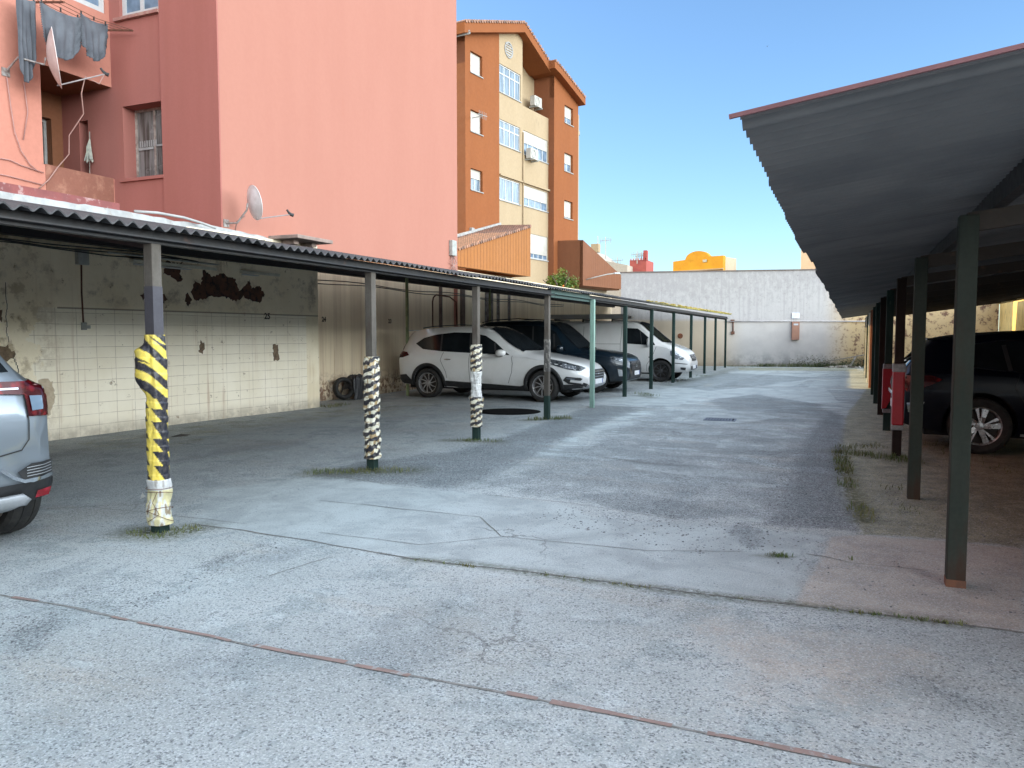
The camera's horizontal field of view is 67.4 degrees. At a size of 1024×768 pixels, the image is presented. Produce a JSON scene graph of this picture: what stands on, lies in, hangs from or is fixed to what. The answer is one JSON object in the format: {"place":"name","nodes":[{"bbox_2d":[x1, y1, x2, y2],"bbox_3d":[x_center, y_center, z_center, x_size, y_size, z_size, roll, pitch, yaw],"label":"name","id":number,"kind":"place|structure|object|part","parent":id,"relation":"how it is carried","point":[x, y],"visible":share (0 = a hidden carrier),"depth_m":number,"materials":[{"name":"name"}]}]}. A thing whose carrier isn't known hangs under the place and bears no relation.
{"place":"outdoors","nodes":[
{"label":"outdoors","id":0,"kind":"place"},
{"bbox_2d":[0,366,1023,767],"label":"pavement","id":1,"kind":"structure","parent":0,"point":[90,690],"depth_m":4.47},
{"bbox_2d":[0,356,52,534],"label":"parked car","id":2,"kind":"object","parent":1,"relation":"on","point":[26,477],"visible":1,"depth_m":5.38,"materials":[{"name":"silver metal"}]},
{"bbox_3d":[-3.833,-0.187,4.822,0.233,0.271,1.201,2,4,23],"label":"rear window","id":3,"kind":"part","parent":2,"relation":"part of","materials":[{"name":"black glass"}]},
{"bbox_2d":[0,226,319,440],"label":"boundary wall","id":4,"kind":"structure","parent":1,"relation":"on","point":[237,343],"depth_m":12.22,"materials":[{"name":"beige paint"}]},
{"bbox_2d":[75,249,90,329],"bbox_3d":[-6.299,-1.379,11.269,0.110,1.170,0.190,2,4,23],"label":"junction box","id":5,"kind":"object","parent":4,"relation":"attached to","point":[81,259],"visible":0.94,"depth_m":11.24,"materials":[{"name":"grey plastic"}]},
{"bbox_2d":[0,238,218,264],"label":"cable run","id":6,"kind":"object","parent":4,"relation":"attached to","point":[15,241],"visible":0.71,"depth_m":11.32,"materials":[{"name":"grey plastic"}]},
{"bbox_2d":[129,259,216,270],"bbox_3d":[-5.510,-1.953,12.829,0.100,0.085,2.000,2,4,23],"label":"strip light","id":7,"kind":"object","parent":4,"relation":"attached to","point":[163,264],"visible":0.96,"depth_m":12.64,"materials":[{"name":"white plastic"}]},
{"bbox_2d":[240,270,279,276],"bbox_3d":[-4.559,-2.080,14.811,0.100,0.085,1.900,2,4,23],"label":"strip light","id":8,"kind":"object","parent":4,"relation":"attached to","point":[250,273],"visible":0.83,"depth_m":14.25,"materials":[{"name":"white plastic"}]},
{"bbox_2d":[172,434,189,436],"bbox_3d":[-4.918,0.755,11.399,0.163,0.026,0.327,2,4,33],"label":"manhole cover","id":9,"kind":"object","parent":1,"relation":"on","point":[179,435],"visible":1,"depth_m":11.37,"materials":[{"name":"grey metal"}]},
{"bbox_2d":[332,377,353,398],"bbox_3d":[-3.873,0.098,17.674,0.520,0.513,0.254,-3,5,-37],"label":"old tyre","id":10,"kind":"object","parent":1,"relation":"on","point":[337,394],"visible":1,"depth_m":17.58,"materials":[{"name":"rubber"}]},
{"bbox_2d":[341,374,363,399],"bbox_3d":[-3.700,0.053,18.012,0.452,0.587,0.600,2,4,23],"label":"tyre","id":11,"kind":"object","parent":1,"relation":"on","point":[358,382],"visible":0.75,"depth_m":17.83,"materials":[{"name":"black rubber"}]},
{"bbox_2d":[0,182,731,532],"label":"carport","id":12,"kind":"object","parent":1,"relation":"on","point":[40,214],"visible":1,"depth_m":8.41,"materials":[{"name":"paint"}]},
{"bbox_2d":[268,234,332,247],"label":"stone slab","id":13,"kind":"structure","parent":12,"relation":"on","point":[303,240],"depth_m":14.79,"materials":[{"name":"stone"}]},
{"bbox_2d":[11,596,850,762],"bbox_3d":[-0.829,1.270,3.546,4.387,0.006,0.048,2,4,23],"label":"red brick edging","id":14,"kind":"object","parent":1,"relation":"on","point":[763,743],"visible":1,"depth_m":3.11,"materials":[{"name":"red brick"}]},
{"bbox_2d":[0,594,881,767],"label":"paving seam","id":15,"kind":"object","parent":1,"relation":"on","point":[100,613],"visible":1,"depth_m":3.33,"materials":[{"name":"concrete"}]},
{"bbox_2d":[318,259,611,400],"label":"boundary wall","id":16,"kind":"structure","parent":1,"relation":"on","point":[341,330],"depth_m":19.82,"materials":[{"name":"beige paint"}]},
{"bbox_2d":[318,280,562,325],"bbox_3d":[-1.060,-2.228,23.709,0.084,1.010,16.201,2,4,23],"label":"cable run","id":17,"kind":"object","parent":16,"relation":"attached to","point":[434,295],"visible":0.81,"depth_m":21.08,"materials":[{"name":"metal"}]},
{"bbox_2d":[399,324,605,401],"bbox_3d":[-0.246,-0.560,18.514,4.932,1.747,2.215,2,4,25],"label":"parked car","id":18,"kind":"object","parent":1,"relation":"on","point":[433,362],"visible":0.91,"depth_m":17.89,"materials":[{"name":"white paint"}]},
{"bbox_3d":[-1.179,-0.956,18.073,2.551,0.519,0.195,2,4,25],"label":"side window","id":19,"kind":"part","parent":18,"relation":"part of","materials":[{"name":"black glass"}]},
{"bbox_2d":[482,408,540,414],"bbox_3d":[-0.063,0.539,15.031,1.280,0.019,1.280,2,4,23],"label":"manhole cover","id":20,"kind":"object","parent":1,"relation":"on","point":[508,411],"visible":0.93,"depth_m":14.95,"materials":[{"name":"metal"}]},
{"bbox_2d":[0,414,1023,766],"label":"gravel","id":21,"kind":"structure","parent":1,"relation":"on","point":[604,532],"depth_m":6.04,"materials":[{"name":"grey gravel"}]},
{"bbox_2d":[96,404,1023,632],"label":"pavement joint","id":22,"kind":"object","parent":1,"relation":"on","point":[577,543],"visible":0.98,"depth_m":5.21,"materials":[{"name":"grey concrete"}]},
{"bbox_2d":[480,318,641,392],"bbox_3d":[1.141,-0.837,21.252,4.738,1.949,2.295,2,4,23],"label":"parked car","id":23,"kind":"object","parent":1,"relation":"on","point":[566,339],"visible":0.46,"depth_m":20.38,"materials":[{"name":"blue paint"}]},
{"bbox_3d":[0.228,-1.240,20.747,2.671,0.663,0.216,2,4,23],"label":"side window","id":24,"kind":"part","parent":23,"relation":"part of","materials":[{"name":"black glass"}]},
{"bbox_2d":[543,267,579,289],"bbox_3d":[2.330,-3.233,35.254,1.764,4.248,1.794,2,4,23],"label":"orange tree","id":25,"kind":"object","parent":1,"relation":"on","point":[559,282],"visible":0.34,"depth_m":35.00,"materials":[{"name":"green plant"}]},
{"bbox_2d":[560,321,697,381],"bbox_3d":[3.580,-1.148,25.968,5.158,1.965,2.374,2,4,24],"label":"parked van","id":26,"kind":"object","parent":1,"relation":"on","point":[608,335],"visible":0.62,"depth_m":24.80,"materials":[{"name":"white paint"}]},
{"bbox_2d":[550,314,632,321],"bbox_3d":[2.667,-2.240,26.315,2.850,0.260,1.540,2,4,23],"label":"roof rack","id":27,"kind":"object","parent":26,"relation":"on","point":[613,317],"visible":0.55,"depth_m":25.78,"materials":[{"name":"black metal"}]},
{"bbox_3d":[4.111,-1.530,24.745,1.041,0.557,0.136,2,4,24],"label":"side window","id":28,"kind":"part","parent":26,"relation":"part of","materials":[{"name":"black glass"}]},
{"bbox_2d":[703,417,735,421],"bbox_3d":[3.673,0.627,13.561,0.540,0.012,0.400,1,4,20],"label":"drain grate","id":29,"kind":"object","parent":1,"relation":"on","point":[720,419],"visible":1,"depth_m":13.53,"materials":[{"name":"grey metal"}]},
{"bbox_2d":[620,269,998,366],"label":"end wall","id":30,"kind":"structure","parent":1,"relation":"on","point":[761,306],"depth_m":36.28,"materials":[{"name":"white paint"}]},
{"bbox_2d":[731,320,734,333],"bbox_3d":[10.487,-2.713,36.511,0.190,0.700,0.080,1,4,11],"label":"wall pipe stub","id":31,"kind":"object","parent":30,"relation":"attached to","point":[732,331],"depth_m":36.48,"materials":[{"name":"metal"}]},
{"bbox_2d":[791,322,799,339],"bbox_3d":[13.278,-2.489,35.973,0.340,0.840,0.145,1,4,11],"label":"meter cabinet","id":32,"kind":"object","parent":30,"relation":"attached to","point":[795,329],"visible":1,"depth_m":35.91,"materials":[{"name":"orange metal"}]},
{"bbox_2d":[792,313,799,317],"bbox_3d":[13.284,-3.209,35.956,0.340,0.260,0.016,1,4,10],"label":"wall sign","id":33,"kind":"object","parent":30,"relation":"attached to","point":[795,315],"visible":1,"depth_m":35.95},
{"bbox_2d":[757,355,863,367],"bbox_3d":[14.120,-1.075,35.664,5.526,0.620,1.200,1,4,11],"label":"weed clump","id":34,"kind":"object","parent":1,"relation":"on","point":[826,363],"visible":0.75,"depth_m":35.56,"materials":[{"name":"green plant"}]},
{"bbox_2d":[820,354,863,362],"bbox_3d":[15.387,-1.194,35.470,2.214,0.439,0.100,0,4,6],"label":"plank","id":35,"kind":"object","parent":1,"relation":"on","point":[842,358],"visible":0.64,"depth_m":35.45,"materials":[{"name":"grey wood"}]},
{"bbox_2d":[825,365,863,367],"bbox_3d":[15.447,-0.773,34.932,2.372,0.173,0.713,1,4,12],"label":"rubble","id":36,"kind":"object","parent":1,"relation":"on","point":[846,366],"visible":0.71,"depth_m":34.78,"materials":[{"name":"grey stone"}]},
{"bbox_2d":[729,43,1023,588],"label":"carport","id":37,"kind":"object","parent":1,"relation":"on","point":[899,196],"visible":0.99,"depth_m":4.42,"materials":[{"name":"paint"}]},
{"bbox_2d":[888,330,1023,453],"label":"parked car","id":38,"kind":"object","parent":1,"relation":"on","point":[998,406],"visible":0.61,"depth_m":9.67,"materials":[{"name":"black paint"}]},
{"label":"rear window","id":39,"kind":"part","parent":38,"relation":"part of","materials":[{"name":"black glass"}]},
{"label":"side window","id":40,"kind":"part","parent":38,"relation":"part of","materials":[{"name":"black glass"}]},
{"bbox_2d":[999,300,1023,330],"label":"boundary wall","id":41,"kind":"structure","parent":1,"relation":"on","point":[1011,316],"depth_m":31.63,"materials":[{"name":"beige paint"}]},
{"bbox_2d":[456,19,620,293],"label":"apartment block","id":42,"kind":"structure","parent":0,"point":[517,212],"depth_m":41.39,"materials":[{"name":"orange paint"}]},
{"bbox_2d":[470,52,483,78],"bbox_3d":[-1.810,-15.862,38.170,0.199,1.070,1.140,2,4,31],"label":"window","id":43,"kind":"structure","parent":42,"relation":"in","point":[474,60],"depth_m":38.25,"materials":[{"name":"white plastic"}]},
{"bbox_2d":[470,111,483,136],"bbox_3d":[-1.810,-13.033,38.352,0.199,1.100,1.140,2,4,31],"label":"window","id":44,"kind":"structure","parent":42,"relation":"in","point":[475,122],"depth_m":38.48,"materials":[{"name":"white plastic"}]},
{"bbox_2d":[470,169,483,193],"bbox_3d":[-1.832,-10.189,38.547,0.250,1.100,1.140,2,4,31],"label":"window","id":45,"kind":"structure","parent":42,"relation":"in","point":[475,175],"depth_m":38.67,"materials":[{"name":"white plastic"}]},
{"bbox_2d":[499,119,520,152],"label":"window","id":46,"kind":"structure","parent":42,"relation":"in","point":[508,133],"depth_m":41.15,"materials":[{"name":"glass"}]},
{"bbox_2d":[499,177,520,205],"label":"window","id":47,"kind":"structure","parent":42,"relation":"in","point":[508,189],"depth_m":41.34,"materials":[{"name":"glass"}]},
{"bbox_2d":[499,64,521,102],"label":"window","id":48,"kind":"structure","parent":42,"relation":"in","point":[509,81],"depth_m":40.99,"materials":[{"name":"glass"}]},
{"bbox_2d":[525,148,538,162],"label":"air conditioner","id":49,"kind":"object","parent":42,"relation":"attached to","point":[532,154],"visible":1,"depth_m":42.43,"materials":[{"name":"grey plastic"}]},
{"bbox_2d":[522,185,548,212],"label":"window","id":50,"kind":"structure","parent":42,"relation":"in","point":[535,199],"depth_m":43.75,"materials":[{"name":"white plastic"}]},
{"bbox_2d":[529,95,542,110],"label":"air conditioner","id":51,"kind":"object","parent":42,"relation":"attached to","point":[535,101],"visible":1,"depth_m":43.93,"materials":[{"name":"grey plastic"}]},
{"bbox_2d":[523,130,548,164],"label":"window","id":52,"kind":"structure","parent":42,"relation":"in","point":[530,141],"depth_m":43.76,"materials":[{"name":"white plastic"}]},
{"bbox_2d":[530,234,548,261],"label":"window","id":53,"kind":"structure","parent":42,"relation":"in","point":[538,251],"depth_m":44.28,"materials":[{"name":"white glass"}]},
{"bbox_2d":[564,107,573,126],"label":"window","id":54,"kind":"structure","parent":42,"relation":"in","point":[567,111],"depth_m":46.28,"materials":[{"name":"white plastic"}]},
{"bbox_2d":[564,154,573,174],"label":"window","id":55,"kind":"structure","parent":42,"relation":"in","point":[567,159],"depth_m":46.38,"materials":[{"name":"white plastic"}]},
{"bbox_2d":[564,201,573,220],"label":"window","id":56,"kind":"structure","parent":42,"relation":"in","point":[566,204],"depth_m":46.51,"materials":[{"name":"white plastic"}]},
{"bbox_2d":[586,272,620,279],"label":"street lamp","id":57,"kind":"object","parent":42,"relation":"attached to","point":[604,275],"visible":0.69,"depth_m":45.09,"materials":[{"name":"grey metal"}]},
{"bbox_2d":[126,363,1023,625],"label":"grass","id":58,"kind":"structure","parent":0,"point":[845,469],"depth_m":8.43,"materials":[{"name":"green plant"}]},
{"bbox_2d":[673,251,735,270],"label":"building","id":59,"kind":"structure","parent":0,"point":[699,261],"depth_m":54.20,"materials":[{"name":"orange paint"}]},
{"bbox_2d":[456,0,1023,330],"label":"sky","id":60,"kind":"structure","parent":0,"point":[665,171],"materials":[{"name":"blue"}]},
{"bbox_2d":[799,247,815,268],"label":"cream house","id":61,"kind":"structure","parent":0,"point":[806,263],"depth_m":51.85,"materials":[{"name":"beige paint"}]},
{"label":"ground","id":62,"kind":"structure","parent":0,"visible":0},
{"bbox_2d":[0,0,457,324],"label":"apartment block","id":63,"kind":"structure","parent":62,"relation":"on","point":[335,121],"depth_m":15.39,"materials":[{"name":"paint"}]},
{"bbox_2d":[0,77,43,184],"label":"cable","id":64,"kind":"object","parent":63,"relation":"attached to","point":[17,138],"depth_m":13.39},
{"bbox_2d":[16,0,36,82],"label":"hanging sheet","id":65,"kind":"object","parent":63,"relation":"hanging from","point":[26,17],"visible":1,"depth_m":13.12,"materials":[{"name":"grey fabric"}]},
{"bbox_2d":[42,119,47,163],"bbox_3d":[-9.542,-4.293,15.214,0.040,2.020,0.710,2,4,23],"label":"balcony door","id":66,"kind":"structure","parent":63,"relation":"in","point":[44,132],"depth_m":15.46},
{"bbox_2d":[1,27,108,188],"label":"satellite dish","id":67,"kind":"object","parent":63,"relation":"attached to","point":[51,58],"visible":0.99,"depth_m":13.13,"materials":[{"name":"white metal"}]},
{"bbox_2d":[35,0,133,31],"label":"clothes rack","id":68,"kind":"object","parent":63,"relation":"attached to","point":[61,1],"visible":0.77,"depth_m":13.75,"materials":[{"name":"metal"}]},
{"bbox_2d":[39,0,81,60],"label":"hanging sheet","id":69,"kind":"object","parent":68,"relation":"hanging from","point":[66,29],"visible":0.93,"depth_m":13.41,"materials":[{"name":"grey fabric"}]},
{"bbox_2d":[79,11,107,60],"bbox_3d":[-7.605,-6.291,14.001,0.121,0.796,0.570,2,4,23],"label":"hanging sheet","id":70,"kind":"object","parent":68,"relation":"hanging from","point":[94,36],"visible":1,"depth_m":13.99,"materials":[{"name":"grey fabric"}]},
{"bbox_2d":[84,132,93,172],"bbox_3d":[-8.395,-4.505,15.240,0.204,1.000,0.085,2,4,23],"label":"hanging mop","id":71,"kind":"object","parent":63,"relation":"hanging from","point":[88,156],"visible":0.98,"depth_m":15.22,"materials":[{"name":"fabric"}]},
{"bbox_2d":[74,0,103,12],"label":"window","id":72,"kind":"structure","parent":63,"relation":"in","point":[98,5],"depth_m":14.72,"materials":[{"name":"white plastic"}]},
{"bbox_2d":[122,0,157,15],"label":"window","id":73,"kind":"structure","parent":63,"relation":"in","point":[128,6],"depth_m":14.78,"materials":[{"name":"glass"}]},
{"bbox_2d":[120,107,163,182],"bbox_3d":[-7.073,-4.671,14.941,1.140,1.450,0.380,2,4,23],"label":"window","id":74,"kind":"structure","parent":63,"relation":"in","point":[148,122],"depth_m":15.13,"materials":[{"name":"glass"}]},
{"bbox_2d":[223,185,293,230],"bbox_3d":[-4.686,-3.244,14.267,1.299,0.858,0.572,-2,4,-23],"label":"satellite dish","id":75,"kind":"object","parent":63,"relation":"attached to","point":[254,205],"visible":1,"depth_m":14.13,"materials":[{"name":"white metal"}]},
{"bbox_2d":[449,240,456,269],"bbox_3d":[-1.724,-3.659,22.485,0.120,1.077,0.420,2,4,23],"label":"electric meter","id":76,"kind":"object","parent":63,"relation":"attached to","point":[452,248],"visible":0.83,"depth_m":22.39,"materials":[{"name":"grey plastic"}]},
{"bbox_2d":[591,244,632,313],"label":"house","id":77,"kind":"structure","parent":62,"relation":"on","point":[618,267],"depth_m":69.55,"materials":[{"name":"beige paint"}]},
{"bbox_2d":[600,237,610,258],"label":"tv antenna","id":78,"kind":"object","parent":77,"relation":"attached to","point":[605,240],"visible":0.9,"depth_m":71.62,"materials":[{"name":"white metal"}]},
{"bbox_2d":[630,250,653,271],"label":"building","id":79,"kind":"structure","parent":62,"relation":"on","point":[644,264],"depth_m":70.55,"materials":[{"name":"paint"}]},
{"bbox_2d":[631,251,640,262],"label":"tv antenna","id":80,"kind":"object","parent":79,"relation":"attached to","point":[633,254],"visible":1,"depth_m":70.52,"materials":[{"name":"white metal"}]}
]}

